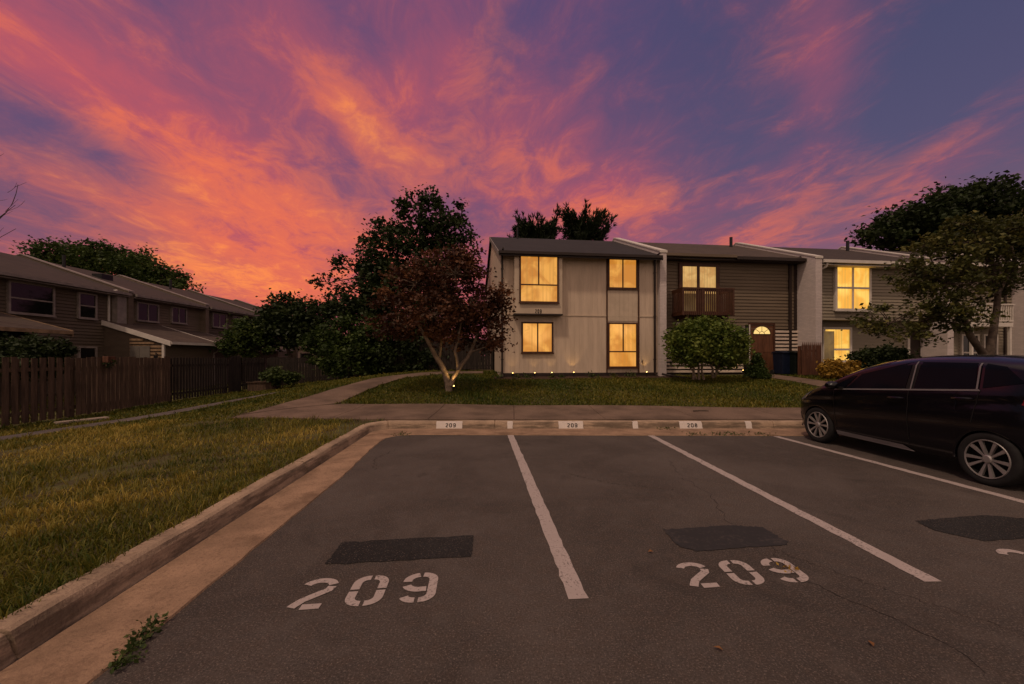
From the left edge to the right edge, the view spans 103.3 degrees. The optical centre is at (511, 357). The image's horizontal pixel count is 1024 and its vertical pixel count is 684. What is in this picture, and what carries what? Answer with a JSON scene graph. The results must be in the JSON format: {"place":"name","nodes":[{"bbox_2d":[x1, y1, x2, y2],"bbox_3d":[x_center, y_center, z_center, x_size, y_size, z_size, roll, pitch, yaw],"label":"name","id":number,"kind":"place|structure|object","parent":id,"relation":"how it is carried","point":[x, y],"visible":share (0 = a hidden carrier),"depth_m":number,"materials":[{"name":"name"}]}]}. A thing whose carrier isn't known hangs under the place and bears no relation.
{"place":"outdoors","nodes":[
{"label":"outdoors","id":0,"kind":"place"},
{"bbox_2d":[0,392,279,439],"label":"asphalt path","id":1,"kind":"structure","parent":0,"point":[105,422],"depth_m":11.05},
{"bbox_2d":[245,371,482,413],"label":"concrete path","id":2,"kind":"structure","parent":0,"point":[335,395],"depth_m":12.91,"materials":[{"name":"grey concrete"}]},
{"bbox_2d":[0,359,813,619],"bbox_3d":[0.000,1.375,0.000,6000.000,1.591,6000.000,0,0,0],"label":"ground","id":3,"kind":"structure","parent":0,"point":[59,484],"depth_m":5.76,"materials":[{"name":"green plant"}]},
{"bbox_2d":[0,154,23,240],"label":"bare tree","id":4,"kind":"object","parent":3,"relation":"on","point":[6,211],"visible":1,"depth_m":14.30,"materials":[{"name":"brown plant"}]},
{"bbox_2d":[0,357,72,425],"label":"board fence","id":5,"kind":"object","parent":3,"relation":"on","point":[15,370],"visible":0.97,"depth_m":10.99,"materials":[{"name":"brown wood"}]},
{"bbox_2d":[0,331,79,382],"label":"garden shrub","id":6,"kind":"object","parent":3,"relation":"on","point":[29,346],"visible":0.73,"depth_m":14.27,"materials":[{"name":"green plant"}]},
{"bbox_2d":[0,252,134,405],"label":"townhouse","id":7,"kind":"structure","parent":3,"relation":"on","point":[43,297],"depth_m":19.83,"materials":[{"name":"beige wood"}]},
{"bbox_2d":[6,280,56,317],"bbox_3d":[-21.718,-2.627,18.344,0.155,1.457,1.843,0,0,0],"label":"window","id":8,"kind":"structure","parent":7,"relation":"in","point":[23,298],"depth_m":18.25,"materials":[{"name":"black glass"}]},
{"bbox_2d":[76,346,97,372],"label":"window","id":9,"kind":"structure","parent":7,"relation":"in","point":[85,351],"depth_m":20.73,"materials":[{"name":"black glass"}]},
{"bbox_2d":[76,292,98,320],"bbox_3d":[-21.718,-2.621,20.729,0.155,1.355,0.976,0,0,0],"label":"window","id":10,"kind":"structure","parent":7,"relation":"in","point":[87,303],"depth_m":20.71,"materials":[{"name":"black glass"}]},
{"bbox_2d":[54,416,108,423],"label":"paving slab","id":11,"kind":"structure","parent":3,"relation":"on","point":[88,419],"depth_m":11.10,"materials":[{"name":"concrete"}]},
{"bbox_2d":[8,234,205,293],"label":"roadside tree","id":12,"kind":"object","parent":3,"relation":"on","point":[115,261],"visible":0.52,"depth_m":44.66,"materials":[{"name":"green plant"}]},
{"bbox_2d":[70,356,170,416],"bbox_3d":[-13.467,1.024,14.219,0.185,2.155,4.183,0,0,-7],"label":"board fence","id":13,"kind":"object","parent":3,"relation":"on","point":[118,385],"visible":0.91,"depth_m":13.77,"materials":[{"name":"brown wood"}]},
{"bbox_2d":[102,356,116,368],"bbox_3d":[-13.098,0.160,13.197,0.457,0.399,0.412,0,0,9],"label":"hanging planter","id":14,"kind":"object","parent":13,"relation":"hanging from","point":[109,360],"visible":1,"depth_m":13.13,"materials":[{"name":"brown plant"}]},
{"bbox_2d":[49,255,234,391],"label":"townhouse","id":15,"kind":"structure","parent":3,"relation":"on","point":[170,324],"depth_m":24.14,"materials":[{"name":"wood"}]},
{"bbox_2d":[135,302,159,322],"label":"window","id":16,"kind":"structure","parent":15,"relation":"in","point":[145,312],"depth_m":24.14,"materials":[{"name":"purple glass"}]},
{"bbox_2d":[170,306,187,324],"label":"window","id":17,"kind":"structure","parent":15,"relation":"in","point":[178,315],"depth_m":26.38,"materials":[{"name":"purple glass"}]},
{"bbox_2d":[170,357,226,401],"bbox_3d":[-13.907,1.039,18.121,0.185,2.101,3.664,0,0,-5],"label":"picket fence","id":18,"kind":"object","parent":3,"relation":"on","point":[182,381],"visible":0.87,"depth_m":17.64,"materials":[{"name":"brown wood"}]},
{"bbox_2d":[227,356,240,391],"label":"garden gate","id":19,"kind":"structure","parent":18,"relation":"attached to","point":[234,372],"depth_m":20.49,"materials":[{"name":"brown wood"}]},
{"bbox_2d":[142,279,292,380],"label":"townhouse","id":20,"kind":"structure","parent":3,"relation":"on","point":[219,311],"depth_m":31.04,"materials":[{"name":"beige"}]},
{"bbox_2d":[211,312,227,328],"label":"window","id":21,"kind":"structure","parent":20,"relation":"in","point":[218,319],"depth_m":29.98,"materials":[{"name":"purple glass"}]},
{"bbox_2d":[0,369,470,434],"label":"grass","id":22,"kind":"structure","parent":3,"relation":"on","point":[292,393],"depth_m":12.89,"materials":[{"name":"green plant"}]},
{"bbox_2d":[208,312,275,383],"bbox_3d":[-16.432,-0.478,24.955,3.310,4.569,3.386,0,0,44],"label":"ornamental tree","id":23,"kind":"object","parent":3,"relation":"on","point":[240,339],"visible":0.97,"depth_m":24.63,"materials":[{"name":"green plant"}]},
{"bbox_2d":[241,358,264,389],"bbox_3d":[-14.317,1.031,22.395,0.185,2.075,2.514,0,0,-6],"label":"picket fence","id":24,"kind":"object","parent":3,"relation":"on","point":[258,365],"visible":0.65,"depth_m":22.08,"materials":[{"name":"brown wood"}]},
{"bbox_2d":[209,295,297,369],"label":"townhouse","id":25,"kind":"structure","parent":3,"relation":"on","point":[281,355],"depth_m":38.62,"materials":[{"name":"beige"}]},
{"bbox_2d":[246,381,280,390],"bbox_3d":[-12.821,1.464,21.000,1.400,0.460,0.800,0,0,-6],"label":"wooden planter","id":26,"kind":"object","parent":3,"relation":"on","point":[256,385],"visible":0.59,"depth_m":20.64,"materials":[{"name":"brown wood"}]},
{"bbox_2d":[258,365,304,387],"bbox_3d":[-11.692,1.001,20.557,2.405,1.347,1.503,0,0,0],"label":"leafy shrub","id":27,"kind":"object","parent":3,"relation":"on","point":[274,376],"visible":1,"depth_m":20.37,"materials":[{"name":"green plant"}]},
{"bbox_2d":[240,288,338,357],"bbox_3d":[-13.993,-1.313,26.101,6.255,6.169,3.822,0,0,0],"label":"garden tree","id":28,"kind":"object","parent":3,"relation":"on","point":[282,319],"visible":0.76,"depth_m":25.31,"materials":[{"name":"green plant"}]},
{"bbox_2d":[298,346,322,366],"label":"distant house","id":29,"kind":"structure","parent":3,"relation":"on","point":[305,353],"depth_m":52.00,"materials":[{"name":"brown"}]},
{"bbox_2d":[300,353,310,361],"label":"window","id":30,"kind":"structure","parent":29,"relation":"in","point":[301,355],"depth_m":51.94,"materials":[{"name":"black glass"}]},
{"bbox_2d":[267,357,365,384],"bbox_3d":[-10.913,0.980,24.696,7.160,2.053,0.185,0,0,-16],"label":"board fence","id":31,"kind":"object","parent":3,"relation":"on","point":[294,364],"visible":0.34,"depth_m":24.16,"materials":[{"name":"brown wood"}]},
{"bbox_2d":[296,308,397,378],"bbox_3d":[-8.405,-0.628,20.782,5.642,3.755,3.570,0,0,0],"label":"hedge shrub","id":32,"kind":"object","parent":3,"relation":"on","point":[340,352],"visible":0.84,"depth_m":20.30,"materials":[{"name":"green plant"}]},
{"bbox_2d":[301,182,483,334],"bbox_3d":[-6.643,-4.474,23.366,10.276,10.859,5.653,0,0,0],"label":"shade tree","id":33,"kind":"object","parent":3,"relation":"on","point":[396,246],"visible":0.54,"depth_m":22.45,"materials":[{"name":"green plant"}]},
{"bbox_2d":[369,311,471,372],"bbox_3d":[-4.475,-0.783,21.447,6.121,3.418,2.888,0,0,-11],"label":"hedge shrub","id":34,"kind":"object","parent":3,"relation":"on","point":[423,353],"visible":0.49,"depth_m":20.56,"materials":[{"name":"green plant"}]},
{"bbox_2d":[370,340,493,374],"bbox_3d":[-4.169,0.186,20.822,6.606,2.245,0.185,0,0,8],"label":"board fence","id":35,"kind":"object","parent":3,"relation":"on","point":[470,363],"visible":0.2,"depth_m":20.57,"materials":[{"name":"brown wood"}]},
{"bbox_2d":[360,240,517,391],"bbox_3d":[-2.342,-1.371,13.543,5.216,5.108,4.039,0,0,0],"label":"maple tree","id":36,"kind":"object","parent":3,"relation":"on","point":[477,318],"visible":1,"depth_m":13.18,"materials":[{"name":"red plant"}]},
{"bbox_2d":[507,202,563,238],"bbox_3d":[1.833,-5.506,32.045,4.604,12.511,4.349,0,0,0],"label":"pine tree","id":37,"kind":"object","parent":3,"relation":"on","point":[542,230],"visible":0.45,"depth_m":30.98,"materials":[{"name":"green plant"}]},
{"bbox_2d":[485,227,667,376],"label":"townhouse","id":38,"kind":"structure","parent":3,"relation":"on","point":[583,307],"depth_m":17.53,"materials":[{"name":"beige wood"}]},
{"bbox_2d":[521,322,553,353],"bbox_3d":[1.080,-0.837,17.209,1.429,1.357,0.095,0,0,-7],"label":"window","id":39,"kind":"structure","parent":38,"relation":"in","point":[536,337],"depth_m":17.21,"materials":[{"name":"yellow glass"}]},
{"bbox_2d":[519,256,559,303],"bbox_3d":[1.129,-3.249,16.853,1.723,2.019,0.095,0,0,-7],"label":"window","id":40,"kind":"structure","parent":38,"relation":"in","point":[538,276],"depth_m":16.86,"materials":[{"name":"yellow glass"}]},
{"bbox_2d":[607,259,638,289],"bbox_3d":[4.828,-3.644,17.659,1.404,1.376,0.095,0,0,-7],"label":"window","id":41,"kind":"structure","parent":38,"relation":"in","point":[622,273],"depth_m":17.66,"materials":[{"name":"yellow glass"}]},
{"bbox_2d":[607,322,638,368],"bbox_3d":[4.828,-0.524,17.659,1.404,2.005,0.095,0,0,-7],"label":"window","id":42,"kind":"structure","parent":38,"relation":"in","point":[622,337],"depth_m":17.66,"materials":[{"name":"yellow glass"}]},
{"bbox_2d":[494,376,675,379],"bbox_3d":[3.199,0.880,17.045,7.900,0.178,0.927,0,0,-7],"label":"mulch bed","id":43,"kind":"object","parent":3,"relation":"on","point":[564,377],"visible":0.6,"depth_m":16.94,"materials":[{"name":"brown soil"}]},
{"bbox_2d":[624,370,635,376],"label":"bedding plant","id":44,"kind":"object","parent":43,"relation":"on","point":[632,374],"visible":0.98,"depth_m":17.26,"materials":[{"name":"green plant"}]},
{"bbox_2d":[556,198,617,240],"bbox_3d":[5.743,-5.764,32.554,4.956,13.028,4.506,0,0,42],"label":"pine tree","id":45,"kind":"object","parent":3,"relation":"on","point":[586,226],"visible":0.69,"depth_m":31.50,"materials":[{"name":"green plant"}]},
{"bbox_2d":[345,370,838,407],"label":"grass","id":46,"kind":"structure","parent":3,"relation":"on","point":[674,387],"depth_m":13.41,"materials":[{"name":"green plant"}]},
{"bbox_2d":[662,373,689,378],"bbox_3d":[7.042,0.810,17.100,1.445,0.293,0.171,0,0,39],"label":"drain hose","id":47,"kind":"object","parent":3,"relation":"on","point":[669,375],"visible":0.69,"depth_m":17.21,"materials":[{"name":"black plastic"}]},
{"bbox_2d":[659,314,755,379],"bbox_3d":[7.617,-0.428,15.818,3.544,2.584,2.864,0,0,0],"label":"multi stem shrub","id":48,"kind":"object","parent":3,"relation":"on","point":[695,342],"visible":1,"depth_m":15.19,"materials":[{"name":"green plant"}]},
{"bbox_2d":[638,237,822,374],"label":"townhouse","id":49,"kind":"structure","parent":3,"relation":"on","point":[771,297],"depth_m":19.19,"materials":[{"name":"brown wood"}]},
{"bbox_2d":[678,262,719,311],"bbox_3d":[8.720,-3.142,18.902,2.060,2.529,0.155,0,0,-7],"label":"balcony door","id":50,"kind":"structure","parent":49,"relation":"in","point":[707,275],"depth_m":18.87,"materials":[{"name":"yellow glass"}]},
{"bbox_2d":[751,326,772,371],"bbox_3d":[11.917,-0.450,19.335,1.178,2.225,0.056,0,0,-7],"label":"door","id":51,"kind":"structure","parent":49,"relation":"in","point":[763,335],"depth_m":19.34,"materials":[{"name":"brown wood"}]},
{"bbox_2d":[743,352,773,378],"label":"conical shrub","id":52,"kind":"object","parent":3,"relation":"on","point":[757,369],"visible":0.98,"depth_m":16.41,"materials":[{"name":"green plant"}]},
{"bbox_2d":[770,351,789,373],"bbox_3d":[12.406,0.248,18.601,0.610,1.090,0.790,0,0,-7],"label":"wheelie bin","id":53,"kind":"object","parent":3,"relation":"on","point":[781,362],"visible":0.83,"depth_m":18.35,"materials":[{"name":"blue plastic"}]},
{"bbox_2d":[784,351,801,374],"bbox_3d":[12.815,0.255,18.348,0.660,1.090,0.790,0,0,-7],"label":"wheelie bin","id":54,"kind":"object","parent":3,"relation":"on","point":[794,362],"visible":0.52,"depth_m":18.05,"materials":[{"name":"green plastic"}]},
{"bbox_2d":[798,343,821,374],"bbox_3d":[13.081,0.214,17.788,1.036,1.815,0.185,0,0,-7],"label":"picket screen","id":55,"kind":"object","parent":3,"relation":"on","point":[811,354],"visible":0.89,"depth_m":17.70,"materials":[{"name":"brown wood"}]},
{"bbox_2d":[815,357,865,378],"bbox_3d":[13.150,0.451,16.279,1.841,0.970,1.467,0,0,0],"label":"golden shrub","id":56,"kind":"object","parent":3,"relation":"on","point":[836,368],"visible":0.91,"depth_m":15.96,"materials":[{"name":"yellow plant"}]},
{"bbox_2d":[772,240,953,362],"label":"townhouse","id":57,"kind":"structure","parent":3,"relation":"on","point":[851,282],"depth_m":19.67,"materials":[{"name":"grey"}]},
{"bbox_2d":[824,331,833,361],"bbox_3d":[15.504,-0.489,19.805,0.532,1.607,0.013,0,0,-7],"label":"screen door","id":58,"kind":"structure","parent":57,"relation":"in","point":[828,335],"depth_m":19.80,"materials":[{"name":"brown"}]},
{"bbox_2d":[822,327,851,362],"bbox_3d":[15.967,-0.612,19.922,1.641,1.777,0.155,0,0,-7],"label":"window","id":59,"kind":"structure","parent":57,"relation":"in","point":[842,339],"depth_m":19.93,"materials":[{"name":"yellow glass"}]},
{"bbox_2d":[833,263,872,311],"bbox_3d":[16.264,-3.349,19.351,1.989,2.305,0.155,0,0,-7],"label":"window","id":60,"kind":"structure","parent":57,"relation":"in","point":[852,287],"depth_m":19.32,"materials":[{"name":"yellow glass"}]},
{"bbox_2d":[910,330,920,357],"bbox_3d":[20.572,-0.344,20.518,1.031,2.208,0.030,0,0,-7],"label":"door","id":61,"kind":"structure","parent":57,"relation":"in","point":[915,344],"depth_m":20.48,"materials":[{"name":"brown metal"}]},
{"bbox_2d":[836,339,921,368],"bbox_3d":[15.398,0.068,16.975,2.658,1.695,1.996,0,0,0],"label":"rounded shrub","id":62,"kind":"object","parent":3,"relation":"on","point":[869,357],"visible":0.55,"depth_m":16.59,"materials":[{"name":"green plant"}]},
{"bbox_2d":[840,209,1023,354],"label":"ornamental tree","id":63,"kind":"object","parent":3,"relation":"on","point":[983,251],"visible":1,"depth_m":13.97,"materials":[{"name":"green plant"}]},
{"bbox_2d":[844,170,1023,256],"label":"shade tree","id":64,"kind":"object","parent":3,"relation":"on","point":[995,198],"visible":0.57,"depth_m":36.28,"materials":[{"name":"green plant"}]},
{"bbox_2d":[886,249,1023,354],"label":"townhouse","id":65,"kind":"structure","parent":3,"relation":"on","point":[1010,338],"depth_m":20.78,"materials":[{"name":"grey"}]},
{"bbox_2d":[959,334,979,354],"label":"window","id":66,"kind":"structure","parent":65,"relation":"in","point":[964,342],"depth_m":20.67,"materials":[{"name":"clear glass"}]},
{"bbox_2d":[981,334,997,354],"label":"window","id":67,"kind":"structure","parent":65,"relation":"in","point":[984,336],"depth_m":20.81,"materials":[{"name":"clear glass"}]},
{"bbox_2d":[0,0,1023,355],"label":"sky","id":68,"kind":"structure","parent":0,"point":[248,143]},
{"bbox_2d":[1,433,1023,683],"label":"parking lot","id":69,"kind":"structure","parent":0,"point":[499,607],"depth_m":2.82,"materials":[{"name":"grey asphalt"}]},
{"bbox_2d":[101,648,147,673],"bbox_3d":[-1.950,1.529,2.048,0.165,0.062,0.171,0,0,0],"label":"weed","id":70,"kind":"object","parent":69,"relation":"on","point":[123,660],"visible":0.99,"depth_m":2.04,"materials":[{"name":"green plant"}]},
{"bbox_2d":[112,637,146,656],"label":"weed","id":71,"kind":"object","parent":69,"relation":"on","point":[143,645],"visible":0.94,"depth_m":2.14,"materials":[{"name":"green plant"}]},
{"bbox_2d":[123,626,162,646],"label":"weed","id":72,"kind":"object","parent":69,"relation":"on","point":[147,635],"visible":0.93,"depth_m":2.23,"materials":[{"name":"green plant"}]},
{"bbox_2d":[287,572,437,609],"bbox_3d":[-0.960,1.546,2.700,0.912,0.001,0.355,0,0,-6],"label":"stall number","id":73,"kind":"object","parent":69,"relation":"on","point":[350,600],"visible":1,"depth_m":2.69,"materials":[{"name":"paint"}]},
{"bbox_2d":[325,535,473,563],"bbox_3d":[-0.869,1.545,3.276,1.123,0.001,0.388,0,0,-7],"label":"asphalt patch","id":74,"kind":"object","parent":69,"relation":"on","point":[347,552],"visible":1,"depth_m":3.26,"materials":[{"name":"black asphalt"}]},
{"bbox_2d":[0,420,804,670],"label":"kerb","id":75,"kind":"structure","parent":69,"relation":"on","point":[34,625],"depth_m":3.23,"materials":[{"name":"concrete"}]},
{"bbox_2d":[436,421,462,428],"bbox_3d":[-1.369,1.472,8.871,0.574,0.147,0.082,0,0,0],"label":"kerb plate","id":76,"kind":"object","parent":75,"relation":"on","point":[448,424],"visible":1,"depth_m":8.86,"materials":[{"name":"paint"}]},
{"bbox_2d":[507,421,512,428],"bbox_3d":[-0.043,1.472,8.871,0.123,0.147,0.082,0,0,0],"label":"kerb tick","id":77,"kind":"object","parent":75,"relation":"attached to","point":[509,424],"visible":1,"depth_m":8.86,"materials":[{"name":"paint"}]},
{"bbox_2d":[558,421,583,428],"bbox_3d":[1.288,1.472,8.871,0.545,0.147,0.082,0,0,0],"label":"kerb plate","id":78,"kind":"object","parent":75,"relation":"on","point":[570,425],"visible":1,"depth_m":8.86,"materials":[{"name":"paint"}]},
{"bbox_2d":[632,421,637,428],"bbox_3d":[2.693,1.472,8.871,0.121,0.147,0.082,0,0,0],"label":"kerb tick","id":79,"kind":"object","parent":75,"relation":"attached to","point":[635,424],"visible":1,"depth_m":8.86,"materials":[{"name":"paint"}]},
{"bbox_2d":[679,421,702,428],"bbox_3d":[3.907,1.472,8.871,0.498,0.147,0.082,0,0,0],"label":"kerb plate","id":80,"kind":"object","parent":75,"relation":"on","point":[690,424],"visible":1,"depth_m":8.86,"materials":[{"name":"paint"}]},
{"bbox_2d":[744,421,751,428],"bbox_3d":[5.173,1.472,8.871,0.140,0.147,0.082,0,0,0],"label":"kerb tick","id":81,"kind":"object","parent":75,"relation":"attached to","point":[748,424],"visible":1,"depth_m":8.86,"materials":[{"name":"paint"}]},
{"bbox_2d":[0,429,843,683],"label":"gutter","id":82,"kind":"object","parent":69,"relation":"on","point":[80,652],"visible":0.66,"depth_m":2.91,"materials":[{"name":"concrete"}]},
{"bbox_2d":[129,610,168,636],"bbox_3d":[-2.063,1.515,2.310,0.209,0.073,0.173,0,0,42],"label":"weed","id":83,"kind":"object","parent":82,"relation":"on","point":[154,622],"visible":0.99,"depth_m":2.32,"materials":[{"name":"green plant"}]},
{"bbox_2d":[508,435,588,598],"bbox_3d":[0.200,1.546,5.345,0.139,0.001,5.509,0,0,-5],"label":"stall line","id":84,"kind":"object","parent":69,"relation":"on","point":[569,577],"visible":1,"depth_m":3.50,"materials":[{"name":"paint"}]},
{"bbox_2d":[663,525,787,550],"bbox_3d":[1.829,1.545,3.500,0.969,0.001,0.439,0,0,-8],"label":"asphalt patch","id":85,"kind":"object","parent":69,"relation":"on","point":[709,538],"visible":1,"depth_m":3.48,"materials":[{"name":"black asphalt"}]},
{"bbox_2d":[676,558,808,587],"bbox_3d":[1.648,1.546,2.925,0.916,0.001,0.332,0,0,-6],"label":"stall number","id":86,"kind":"object","parent":69,"relation":"on","point":[703,573],"visible":1,"depth_m":2.92,"materials":[{"name":"paint"}]},
{"bbox_2d":[776,562,798,571],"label":"fallen leaves","id":87,"kind":"object","parent":69,"relation":"on","point":[796,568],"visible":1,"depth_m":2.96,"materials":[{"name":"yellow plant"}]},
{"bbox_2d":[648,435,939,581],"bbox_3d":[2.832,1.546,5.435,0.142,0.001,5.272,0,0,-2],"label":"stall line","id":88,"kind":"object","parent":69,"relation":"on","point":[909,569],"visible":1,"depth_m":3.73,"materials":[{"name":"paint"}]},
{"bbox_2d":[671,463,983,675],"bbox_3d":[2.150,1.548,4.038,0.427,0.001,4.133,0,0,0],"label":"asphalt crack","id":89,"kind":"object","parent":69,"relation":"on","point":[849,600],"visible":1,"depth_m":2.54,"materials":[{"name":"black asphalt"}]},
{"bbox_2d":[774,436,1023,502],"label":"stall line","id":90,"kind":"object","parent":69,"relation":"on","point":[963,485],"visible":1,"depth_m":5.41,"materials":[{"name":"paint"}]},
{"bbox_2d":[781,551,1017,630],"bbox_3d":[2.500,1.548,2.740,0.072,0.001,1.307,0,0,-37],"label":"asphalt crack","id":91,"kind":"object","parent":69,"relation":"on","point":[892,591],"visible":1,"depth_m":2.69,"materials":[{"name":"black asphalt"}]},
{"bbox_2d":[801,355,1023,486],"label":"parked car","id":92,"kind":"object","parent":69,"relation":"on","point":[966,412],"visible":1,"depth_m":5.46,"materials":[{"name":"paint"}]},
{"bbox_2d":[918,515,1023,540],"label":"asphalt patch","id":93,"kind":"object","parent":69,"relation":"on","point":[986,527],"visible":1,"depth_m":3.71,"materials":[{"name":"black asphalt"}]},
{"bbox_2d":[996,549,1023,554],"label":"stall number","id":94,"kind":"object","parent":69,"relation":"on","point":[1002,551],"visible":1,"depth_m":3.23,"materials":[{"name":"paint"}]},
{"bbox_2d":[232,404,801,421],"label":"sidewalk","id":95,"kind":"structure","parent":0,"point":[361,412],"depth_m":10.01,"materials":[{"name":"concrete"}]},
{"bbox_2d":[771,374,827,386],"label":"concrete path","id":96,"kind":"structure","parent":0,"point":[819,383],"depth_m":15.60,"materials":[{"name":"grey concrete"}]}
]}

